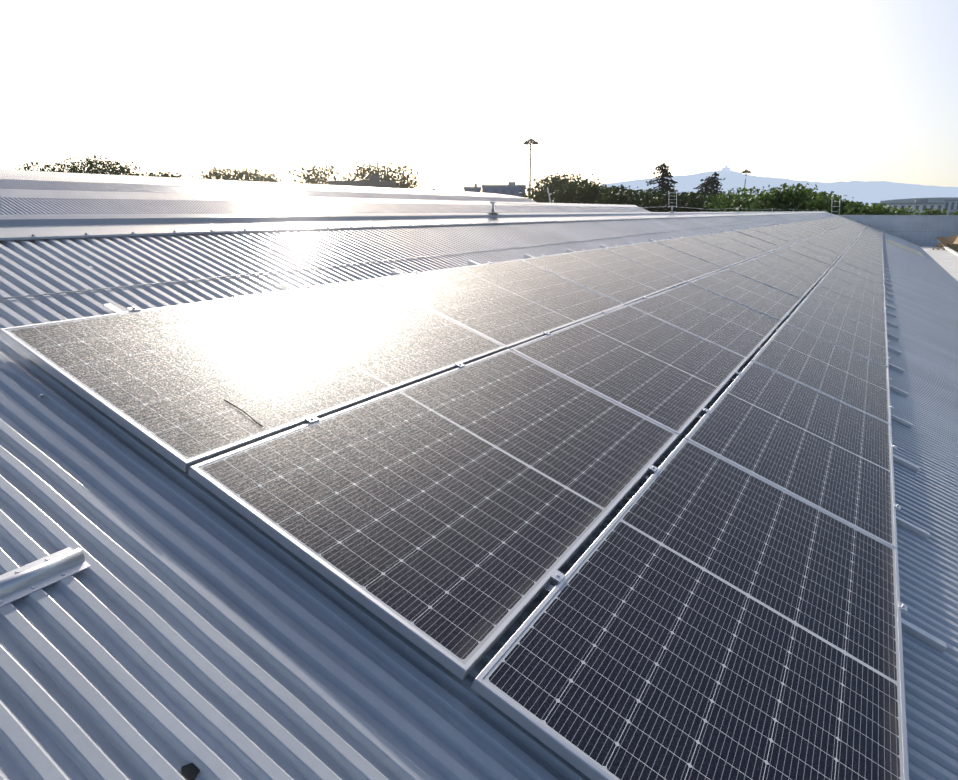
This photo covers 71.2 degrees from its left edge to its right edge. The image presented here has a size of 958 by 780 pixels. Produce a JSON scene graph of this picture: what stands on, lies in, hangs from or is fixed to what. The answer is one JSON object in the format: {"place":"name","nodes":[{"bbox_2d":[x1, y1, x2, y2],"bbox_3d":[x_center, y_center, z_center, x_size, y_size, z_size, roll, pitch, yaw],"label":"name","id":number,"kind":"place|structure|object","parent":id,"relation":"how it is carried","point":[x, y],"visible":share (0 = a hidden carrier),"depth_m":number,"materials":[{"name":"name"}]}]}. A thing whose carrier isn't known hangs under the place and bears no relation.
{"place":"outdoors","nodes":[
{"label":"outdoors","id":0,"kind":"place"},
{"bbox_2d":[0,169,523,197],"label":"roof","id":1,"kind":"structure","parent":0,"point":[52,176],"depth_m":41.59,"materials":[{"name":"grey metal"}]},
{"bbox_2d":[0,179,534,201],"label":"roof","id":2,"kind":"structure","parent":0,"point":[60,185],"depth_m":38.77,"materials":[{"name":"grey metal"}]},
{"bbox_2d":[0,189,637,206],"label":"roof ridge cap","id":3,"kind":"object","parent":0,"point":[84,194],"visible":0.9,"depth_m":26.50,"materials":[{"name":"grey metal"}]},
{"bbox_2d":[0,196,650,214],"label":"roof slope","id":4,"kind":"structure","parent":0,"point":[32,205],"depth_m":25.67,"materials":[{"name":"grey metal"}]},
{"bbox_2d":[0,227,957,779],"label":"roof slope","id":5,"kind":"structure","parent":0,"point":[176,625],"depth_m":1.91,"materials":[{"name":"grey metal"}]},
{"bbox_2d":[0,547,90,606],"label":"mounting rail","id":6,"kind":"object","parent":5,"relation":"on","point":[27,579],"visible":0.96,"depth_m":1.77,"materials":[{"name":"silver metal"}]},
{"bbox_2d":[181,763,199,779],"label":"rubber scrap","id":7,"kind":"object","parent":5,"relation":"on","point":[190,771],"visible":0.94,"depth_m":1.46,"materials":[{"name":"black rubber"}]},
{"bbox_2d":[0,0,957,199],"label":"sky","id":8,"kind":"structure","parent":0,"point":[824,91],"materials":[{"name":"white"}]},
{"bbox_2d":[481,182,525,197],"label":"blue warehouse","id":9,"kind":"structure","parent":0,"point":[512,188],"depth_m":220.20,"materials":[{"name":"grey"}]},
{"bbox_2d":[414,213,957,471],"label":"roof slope","id":10,"kind":"structure","parent":0,"point":[924,292],"depth_m":9.30,"materials":[{"name":"grey metal"}]},
{"bbox_2d":[0,215,825,299],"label":"lifeline cable","id":11,"kind":"object","parent":10,"relation":"on","point":[290,270],"visible":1,"depth_m":4.26,"materials":[{"name":"grey metal"}]},
{"bbox_2d":[103,216,946,652],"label":"panel clamps","id":12,"kind":"object","parent":10,"relation":"on","point":[905,624],"visible":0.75,"depth_m":3.77,"materials":[{"name":"silver metal"}]},
{"bbox_2d":[0,279,505,471],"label":"solar panel","id":13,"kind":"object","parent":12,"relation":"on","point":[165,381],"visible":0.97,"depth_m":2.97,"materials":[{"name":"black glass"}]},
{"bbox_2d":[224,399,262,426],"bbox_3d":[-0.913,0.088,2.601,0.216,0.078,0.014,9,17,31],"label":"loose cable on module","id":14,"kind":"object","parent":13,"relation":"on","point":[244,412],"visible":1,"depth_m":2.60,"materials":[{"name":"black rubber"}]},
{"bbox_2d":[188,349,678,679],"bbox_3d":[0.069,0.265,2.968,1.134,0.036,2.278,28,26,22],"label":"solar panel","id":15,"kind":"object","parent":12,"relation":"in","point":[453,520],"visible":0.95,"depth_m":2.49,"materials":[{"name":"black glass"}]},
{"bbox_2d":[369,259,624,349],"bbox_3d":[0.279,-0.749,5.313,1.134,0.036,2.278,28,26,22],"label":"solar panel","id":16,"kind":"object","parent":12,"relation":"in","point":[510,304],"visible":0.87,"depth_m":5.04,"materials":[{"name":"black glass"}]},
{"bbox_2d":[520,248,685,304],"bbox_3d":[1.429,-1.262,7.227,1.134,0.038,2.278,28,26,22],"label":"solar panel","id":17,"kind":"object","parent":12,"relation":"in","point":[616,277],"visible":0.84,"depth_m":7.03,"materials":[{"name":"black glass"}]},
{"bbox_2d":[510,305,747,439],"bbox_3d":[1.218,-0.247,4.881,1.134,0.037,2.278,29,26,22],"label":"solar panel","id":18,"kind":"object","parent":12,"relation":"in","point":[674,379],"visible":0.92,"depth_m":4.59,"materials":[{"name":"black glass"}]},
{"bbox_2d":[603,241,723,282],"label":"solar panel","id":19,"kind":"object","parent":12,"relation":"in","point":[687,268],"visible":0.84,"depth_m":8.99,"materials":[{"name":"black glass"}]},
{"bbox_2d":[471,438,908,779],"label":"solar panel","id":20,"kind":"object","parent":12,"relation":"in","point":[699,613],"visible":1,"depth_m":2.21,"materials":[{"name":"black glass"}]},
{"bbox_2d":[655,237,749,268],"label":"solar panel","id":21,"kind":"object","parent":12,"relation":"in","point":[710,253],"visible":0.87,"depth_m":10.92,"materials":[{"name":"black glass"}]},
{"bbox_2d":[628,283,780,361],"bbox_3d":[2.368,-0.756,6.799,1.134,0.037,2.278,29,26,22],"label":"solar panel","id":22,"kind":"object","parent":12,"relation":"in","point":[735,327],"visible":0.95,"depth_m":6.59,"materials":[{"name":"black glass"}]},
{"bbox_2d":[690,233,767,258],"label":"solar panel","id":23,"kind":"object","parent":12,"relation":"in","point":[733,246],"visible":0.9,"depth_m":12.85,"materials":[{"name":"black glass"}]},
{"bbox_2d":[688,269,801,322],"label":"solar panel","id":24,"kind":"object","parent":12,"relation":"in","point":[772,302],"visible":0.92,"depth_m":8.53,"materials":[{"name":"black glass"}]},
{"bbox_2d":[717,231,781,252],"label":"solar panel","id":25,"kind":"object","parent":12,"relation":"in","point":[768,247],"visible":0.82,"depth_m":14.79,"materials":[{"name":"black glass"}]},
{"bbox_2d":[735,228,792,247],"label":"solar panel","id":26,"kind":"object","parent":12,"relation":"in","point":[766,238],"visible":0.87,"depth_m":16.69,"materials":[{"name":"black glass"}]},
{"bbox_2d":[726,259,814,298],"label":"solar panel","id":27,"kind":"object","parent":12,"relation":"in","point":[795,286],"visible":0.9,"depth_m":10.48,"materials":[{"name":"black glass"}]},
{"bbox_2d":[751,227,800,242],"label":"solar panel","id":28,"kind":"object","parent":12,"relation":"in","point":[779,235],"visible":0.87,"depth_m":18.63,"materials":[{"name":"black glass"}]},
{"bbox_2d":[765,225,808,240],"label":"solar panel","id":29,"kind":"object","parent":12,"relation":"in","point":[788,233],"visible":0.82,"depth_m":20.57,"materials":[{"name":"black glass"}]},
{"bbox_2d":[751,253,823,284],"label":"solar panel","id":30,"kind":"object","parent":12,"relation":"in","point":[792,268],"visible":0.79,"depth_m":12.44,"materials":[{"name":"black glass"}]},
{"bbox_2d":[685,360,897,549],"bbox_3d":[2.163,0.281,4.454,1.134,0.037,2.278,29,26,21],"label":"solar panel","id":31,"kind":"object","parent":12,"relation":"in","point":[823,452],"visible":0.92,"depth_m":4.14,"materials":[{"name":"black glass"}]},
{"bbox_2d":[774,224,813,237],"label":"solar panel","id":32,"kind":"object","parent":12,"relation":"in","point":[797,231],"visible":0.79,"depth_m":22.49,"materials":[{"name":"black glass"}]},
{"bbox_2d":[769,248,830,273],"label":"solar panel","id":33,"kind":"object","parent":12,"relation":"in","point":[806,261],"visible":0.84,"depth_m":14.36,"materials":[{"name":"black glass"}]},
{"bbox_2d":[783,223,819,235],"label":"solar panel","id":34,"kind":"object","parent":12,"relation":"in","point":[802,229],"visible":0.63,"depth_m":24.45,"materials":[{"name":"black glass"}]},
{"bbox_2d":[790,223,822,233],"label":"solar panel","id":35,"kind":"object","parent":12,"relation":"in","point":[808,228],"visible":0.6,"depth_m":26.32,"materials":[{"name":"black glass"}]},
{"bbox_2d":[783,244,836,266],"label":"solar panel","id":36,"kind":"object","parent":12,"relation":"in","point":[817,256],"visible":0.87,"depth_m":16.30,"materials":[{"name":"black glass"}]},
{"bbox_2d":[796,222,827,231],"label":"solar panel","id":37,"kind":"object","parent":12,"relation":"in","point":[812,226],"visible":0.84,"depth_m":28.26,"materials":[{"name":"black glass"}]},
{"bbox_2d":[793,240,840,259],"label":"solar panel","id":38,"kind":"object","parent":12,"relation":"in","point":[818,249],"visible":0.9,"depth_m":18.23,"materials":[{"name":"black glass"}]},
{"bbox_2d":[804,221,829,230],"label":"solar panel","id":39,"kind":"object","parent":12,"relation":"in","point":[816,225],"visible":0.68,"depth_m":30.30,"materials":[{"name":"black glass"}]},
{"bbox_2d":[752,322,890,423],"bbox_3d":[3.313,-0.231,6.370,1.134,0.037,2.278,30,26,21],"label":"solar panel","id":40,"kind":"object","parent":12,"relation":"on","point":[848,377],"visible":0.9,"depth_m":6.14,"materials":[{"name":"black glass"}]},
{"bbox_2d":[803,238,844,254],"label":"solar panel","id":41,"kind":"object","parent":12,"relation":"in","point":[825,246],"visible":0.9,"depth_m":20.14,"materials":[{"name":"black glass"}]},
{"bbox_2d":[810,236,847,250],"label":"solar panel","id":42,"kind":"object","parent":12,"relation":"in","point":[831,243],"visible":0.82,"depth_m":22.09,"materials":[{"name":"black glass"}]},
{"bbox_2d":[815,234,849,247],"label":"solar panel","id":43,"kind":"object","parent":12,"relation":"in","point":[833,240],"visible":0.74,"depth_m":23.99,"materials":[{"name":"black glass"}]},
{"bbox_2d":[785,300,888,367],"bbox_3d":[4.465,-0.742,8.287,1.134,0.035,2.278,29,26,21],"label":"solar panel","id":44,"kind":"object","parent":12,"relation":"in","point":[863,340],"visible":0.9,"depth_m":8.11,"materials":[{"name":"black glass"}]},
{"bbox_2d":[821,232,852,244],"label":"solar panel","id":45,"kind":"object","parent":12,"relation":"in","point":[837,238],"visible":0.66,"depth_m":26.00,"materials":[{"name":"black glass"}]},
{"bbox_2d":[804,285,886,333],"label":"solar panel","id":46,"kind":"object","parent":12,"relation":"on","point":[850,308],"visible":0.87,"depth_m":10.07,"materials":[{"name":"black glass"}]},
{"bbox_2d":[817,274,885,311],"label":"solar panel","id":47,"kind":"object","parent":12,"relation":"on","point":[856,293],"visible":0.84,"depth_m":12.00,"materials":[{"name":"black glass"}]},
{"bbox_2d":[827,266,884,296],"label":"solar panel","id":48,"kind":"object","parent":12,"relation":"in","point":[858,281],"visible":0.84,"depth_m":13.94,"materials":[{"name":"black glass"}]},
{"bbox_2d":[834,260,884,285],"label":"solar panel","id":49,"kind":"object","parent":12,"relation":"on","point":[857,271],"visible":0.87,"depth_m":15.86,"materials":[{"name":"black glass"}]},
{"bbox_2d":[839,255,883,277],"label":"solar panel","id":50,"kind":"object","parent":12,"relation":"on","point":[861,265],"visible":0.9,"depth_m":17.77,"materials":[{"name":"black glass"}]},
{"bbox_2d":[843,251,883,270],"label":"solar panel","id":51,"kind":"object","parent":12,"relation":"in","point":[864,260],"visible":0.74,"depth_m":19.74,"materials":[{"name":"black glass"}]},
{"bbox_2d":[847,248,883,264],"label":"solar panel","id":52,"kind":"object","parent":12,"relation":"on","point":[866,256],"visible":0.76,"depth_m":21.62,"materials":[{"name":"black glass"}]},
{"bbox_2d":[849,245,882,259],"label":"solar panel","id":53,"kind":"object","parent":12,"relation":"on","point":[866,252],"visible":0.68,"depth_m":23.60,"materials":[{"name":"black glass"}]},
{"bbox_2d":[852,243,882,255],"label":"solar panel","id":54,"kind":"object","parent":12,"relation":"on","point":[868,249],"visible":0.71,"depth_m":25.50,"materials":[{"name":"black glass"}]},
{"bbox_2d":[854,241,882,252],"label":"solar panel","id":55,"kind":"object","parent":12,"relation":"on","point":[868,246],"visible":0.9,"depth_m":27.40,"materials":[{"name":"black glass"}]},
{"bbox_2d":[856,239,882,249],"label":"solar panel","id":56,"kind":"object","parent":12,"relation":"in","point":[869,244],"visible":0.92,"depth_m":29.34,"materials":[{"name":"black glass"}]},
{"bbox_2d":[857,237,882,247],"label":"solar panel","id":57,"kind":"object","parent":12,"relation":"in","point":[873,243],"visible":0.82,"depth_m":31.26,"materials":[{"name":"black glass"}]},
{"bbox_2d":[885,239,924,257],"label":"skylight sheet","id":58,"kind":"object","parent":10,"relation":"on","point":[903,247],"visible":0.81,"depth_m":40.94,"materials":[{"name":"beige"}]},
{"bbox_2d":[547,187,839,213],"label":"fixed ladder heads","id":59,"kind":"object","parent":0,"point":[676,202],"visible":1,"depth_m":41.62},
{"bbox_2d":[841,216,957,245],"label":"wall","id":60,"kind":"structure","parent":0,"point":[946,227],"depth_m":59.23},
{"bbox_2d":[871,199,944,214],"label":"office block","id":61,"kind":"structure","parent":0,"point":[920,205],"depth_m":236.89,"materials":[{"name":"grey"}]},
{"bbox_2d":[884,231,936,231],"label":"wall and roof fittings","id":62,"kind":"structure","parent":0,"point":[910,231],"depth_m":59.44,"materials":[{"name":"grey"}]},
{"bbox_2d":[880,197,957,212],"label":"building roof","id":63,"kind":"structure","parent":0,"point":[933,200],"depth_m":453.19,"materials":[{"name":"white metal"}]},
{"bbox_2d":[918,245,957,280],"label":"ground","id":64,"kind":"structure","parent":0,"point":[938,256],"depth_m":43.91,"materials":[{"name":"grey concrete"}]},
{"bbox_2d":[837,215,957,215],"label":"wall block","id":65,"kind":"structure","parent":64,"relation":"on","point":[897,215],"depth_m":59.67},
{"bbox_2d":[921,247,957,278],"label":"membrane seams","id":66,"kind":"object","parent":64,"relation":"on","point":[944,261],"visible":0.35,"depth_m":40.36,"materials":[{"name":"white"}]},
{"bbox_2d":[932,235,957,251],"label":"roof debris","id":67,"kind":"object","parent":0,"point":[951,242],"visible":0.88,"depth_m":55.22,"materials":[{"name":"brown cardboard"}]},
{"bbox_2d":[943,199,957,214],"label":"office block","id":68,"kind":"structure","parent":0,"point":[951,205],"depth_m":239.12,"materials":[{"name":"grey"}]},
{"label":"ground","id":69,"kind":"structure","parent":0,"visible":0},
{"bbox_2d":[10,162,76,172],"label":"tree","id":70,"kind":"object","parent":69,"relation":"on","point":[45,166],"visible":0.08,"depth_m":120.99,"materials":[{"name":"green plant"}]},
{"bbox_2d":[55,154,135,175],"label":"tree","id":71,"kind":"object","parent":69,"relation":"on","point":[91,166],"visible":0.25,"depth_m":127.44,"materials":[{"name":"green plant"}]},
{"bbox_2d":[85,161,150,176],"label":"tree","id":72,"kind":"object","parent":69,"relation":"on","point":[123,170],"visible":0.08,"depth_m":134.69,"materials":[{"name":"green plant"}]},
{"bbox_2d":[138,171,187,177],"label":"tree","id":73,"kind":"object","parent":69,"relation":"on","point":[171,175],"visible":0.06,"depth_m":143.41,"materials":[{"name":"green plant"}]},
{"bbox_2d":[189,166,245,180],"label":"tree","id":74,"kind":"object","parent":69,"relation":"on","point":[216,176],"visible":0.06,"depth_m":132.80,"materials":[{"name":"green plant"}]},
{"bbox_2d":[217,167,278,181],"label":"tree","id":75,"kind":"object","parent":69,"relation":"on","point":[248,175],"visible":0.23,"depth_m":136.50,"materials":[{"name":"green plant"}]},
{"bbox_2d":[250,173,286,182],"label":"tree","id":76,"kind":"object","parent":69,"relation":"on","point":[269,177],"visible":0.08,"depth_m":143.92,"materials":[{"name":"green plant"}]},
{"bbox_2d":[287,165,354,184],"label":"tree","id":77,"kind":"object","parent":69,"relation":"on","point":[316,180],"visible":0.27,"depth_m":128.94,"materials":[{"name":"green plant"}]},
{"bbox_2d":[329,175,395,187],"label":"dark shed","id":78,"kind":"structure","parent":69,"relation":"on","point":[374,181],"depth_m":113.22,"materials":[{"name":"grey metal"}]},
{"bbox_2d":[338,159,408,187],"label":"tree","id":79,"kind":"object","parent":69,"relation":"on","point":[363,173],"visible":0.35,"depth_m":138.81,"materials":[{"name":"green plant"}]},
{"bbox_2d":[373,164,432,188],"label":"tree","id":80,"kind":"object","parent":69,"relation":"on","point":[402,181],"visible":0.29,"depth_m":142.08,"materials":[{"name":"green plant"}]},
{"bbox_2d":[464,183,480,191],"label":"building","id":81,"kind":"structure","parent":69,"relation":"on","point":[475,188],"depth_m":225.18,"materials":[{"name":"grey"}]},
{"bbox_2d":[523,138,537,192],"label":"mast","id":82,"kind":"object","parent":69,"relation":"on","point":[530,141],"visible":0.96,"depth_m":179.12,"materials":[{"name":"silver metal"}]},
{"bbox_2d":[517,175,573,202],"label":"tree","id":83,"kind":"object","parent":69,"relation":"on","point":[538,185],"visible":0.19,"depth_m":141.25,"materials":[{"name":"green plant"}]},
{"bbox_2d":[526,172,601,202],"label":"tree","id":84,"kind":"object","parent":69,"relation":"on","point":[552,183],"visible":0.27,"depth_m":136.33,"materials":[{"name":"green plant"}]},
{"bbox_2d":[544,180,608,203],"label":"tree","id":85,"kind":"object","parent":69,"relation":"on","point":[576,187],"visible":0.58,"depth_m":126.99,"materials":[{"name":"green plant"}]},
{"bbox_2d":[581,185,637,202],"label":"tree","id":86,"kind":"object","parent":69,"relation":"on","point":[615,188],"visible":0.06,"depth_m":130.35,"materials":[{"name":"green plant"}]},
{"bbox_2d":[589,189,656,211],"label":"tree","id":87,"kind":"object","parent":69,"relation":"on","point":[620,198],"visible":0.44,"depth_m":118.85,"materials":[{"name":"green plant"}]},
{"bbox_2d":[627,188,669,209],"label":"tree","id":88,"kind":"object","parent":69,"relation":"on","point":[648,194],"visible":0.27,"depth_m":128.78,"materials":[{"name":"green plant"}]},
{"bbox_2d":[646,162,677,196],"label":"conifer","id":89,"kind":"object","parent":69,"relation":"on","point":[663,167],"visible":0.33,"depth_m":151.82,"materials":[{"name":"green plant"}]},
{"bbox_2d":[643,191,703,211],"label":"tree","id":90,"kind":"object","parent":69,"relation":"on","point":[663,206],"visible":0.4,"depth_m":118.74,"materials":[{"name":"green plant"}]},
{"bbox_2d":[667,191,710,207],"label":"tree","id":91,"kind":"object","parent":69,"relation":"on","point":[690,193],"visible":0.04,"depth_m":137.09,"materials":[{"name":"green plant"}]},
{"bbox_2d":[670,192,720,211],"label":"tree","id":92,"kind":"object","parent":69,"relation":"on","point":[694,195],"visible":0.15,"depth_m":122.47,"materials":[{"name":"green plant"}]},
{"bbox_2d":[693,178,716,211],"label":"tree","id":93,"kind":"object","parent":69,"relation":"on","point":[707,185],"visible":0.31,"depth_m":159.09,"materials":[{"name":"green plant"}]},
{"bbox_2d":[707,172,724,196],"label":"conifer","id":94,"kind":"object","parent":69,"relation":"on","point":[716,182],"visible":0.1,"depth_m":160.31,"materials":[{"name":"green plant"}]},
{"bbox_2d":[701,189,749,211],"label":"tree","id":95,"kind":"object","parent":69,"relation":"on","point":[709,205],"visible":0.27,"depth_m":118.07,"materials":[{"name":"green plant"}]},
{"bbox_2d":[713,186,770,211],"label":"tree","id":96,"kind":"object","parent":69,"relation":"on","point":[737,203],"visible":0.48,"depth_m":110.67,"materials":[{"name":"green plant"}]},
{"bbox_2d":[742,190,787,211],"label":"tree","id":97,"kind":"object","parent":69,"relation":"on","point":[762,201],"visible":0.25,"depth_m":104.46,"materials":[{"name":"green plant"}]},
{"bbox_2d":[751,183,803,211],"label":"tree","id":98,"kind":"object","parent":69,"relation":"on","point":[773,190],"visible":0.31,"depth_m":104.75,"materials":[{"name":"green plant"}]},
{"bbox_2d":[599,169,957,205],"bbox_3d":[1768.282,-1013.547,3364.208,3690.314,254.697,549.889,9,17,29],"label":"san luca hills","id":99,"kind":"structure","parent":69,"relation":"on","point":[869,192],"depth_m":3611.95,"materials":[{"name":"blue"}]},
{"bbox_2d":[764,183,816,211],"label":"tree","id":100,"kind":"object","parent":69,"relation":"on","point":[796,197],"visible":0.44,"depth_m":103.79,"materials":[{"name":"green plant"}]},
{"bbox_2d":[791,191,833,211],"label":"tree","id":101,"kind":"object","parent":69,"relation":"on","point":[813,195],"visible":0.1,"depth_m":101.61,"materials":[{"name":"green plant"}]},
{"bbox_2d":[803,194,853,214],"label":"tree","id":102,"kind":"object","parent":69,"relation":"on","point":[821,205],"visible":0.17,"depth_m":98.10,"materials":[{"name":"green plant"}]},
{"bbox_2d":[823,201,872,214],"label":"tree","id":103,"kind":"object","parent":69,"relation":"on","point":[848,204],"visible":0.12,"depth_m":94.79,"materials":[{"name":"green plant"}]},
{"bbox_2d":[843,203,905,214],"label":"tree","id":104,"kind":"object","parent":69,"relation":"on","point":[878,209],"visible":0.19,"depth_m":91.67,"materials":[{"name":"green plant"}]},
{"bbox_2d":[892,206,922,214],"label":"bush","id":105,"kind":"object","parent":69,"relation":"on","point":[902,210],"visible":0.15,"depth_m":122.84,"materials":[{"name":"green plant"}]},
{"bbox_2d":[912,208,955,214],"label":"bush","id":106,"kind":"object","parent":69,"relation":"on","point":[935,211],"visible":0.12,"depth_m":112.17,"materials":[{"name":"green plant"}]},
{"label":"roof slope","id":107,"kind":"object","parent":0,"visible":0},
{"bbox_2d":[0,211,827,239],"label":"ridge cap","id":108,"kind":"object","parent":107,"relation":"on","point":[33,226],"visible":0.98,"depth_m":5.31,"materials":[{"name":"grey metal"}]},
{"bbox_2d":[483,201,825,212],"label":"ridge lifeline posts","id":109,"kind":"object","parent":108,"relation":"on","point":[492,203],"visible":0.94,"depth_m":11.06,"materials":[{"name":"grey metal"}]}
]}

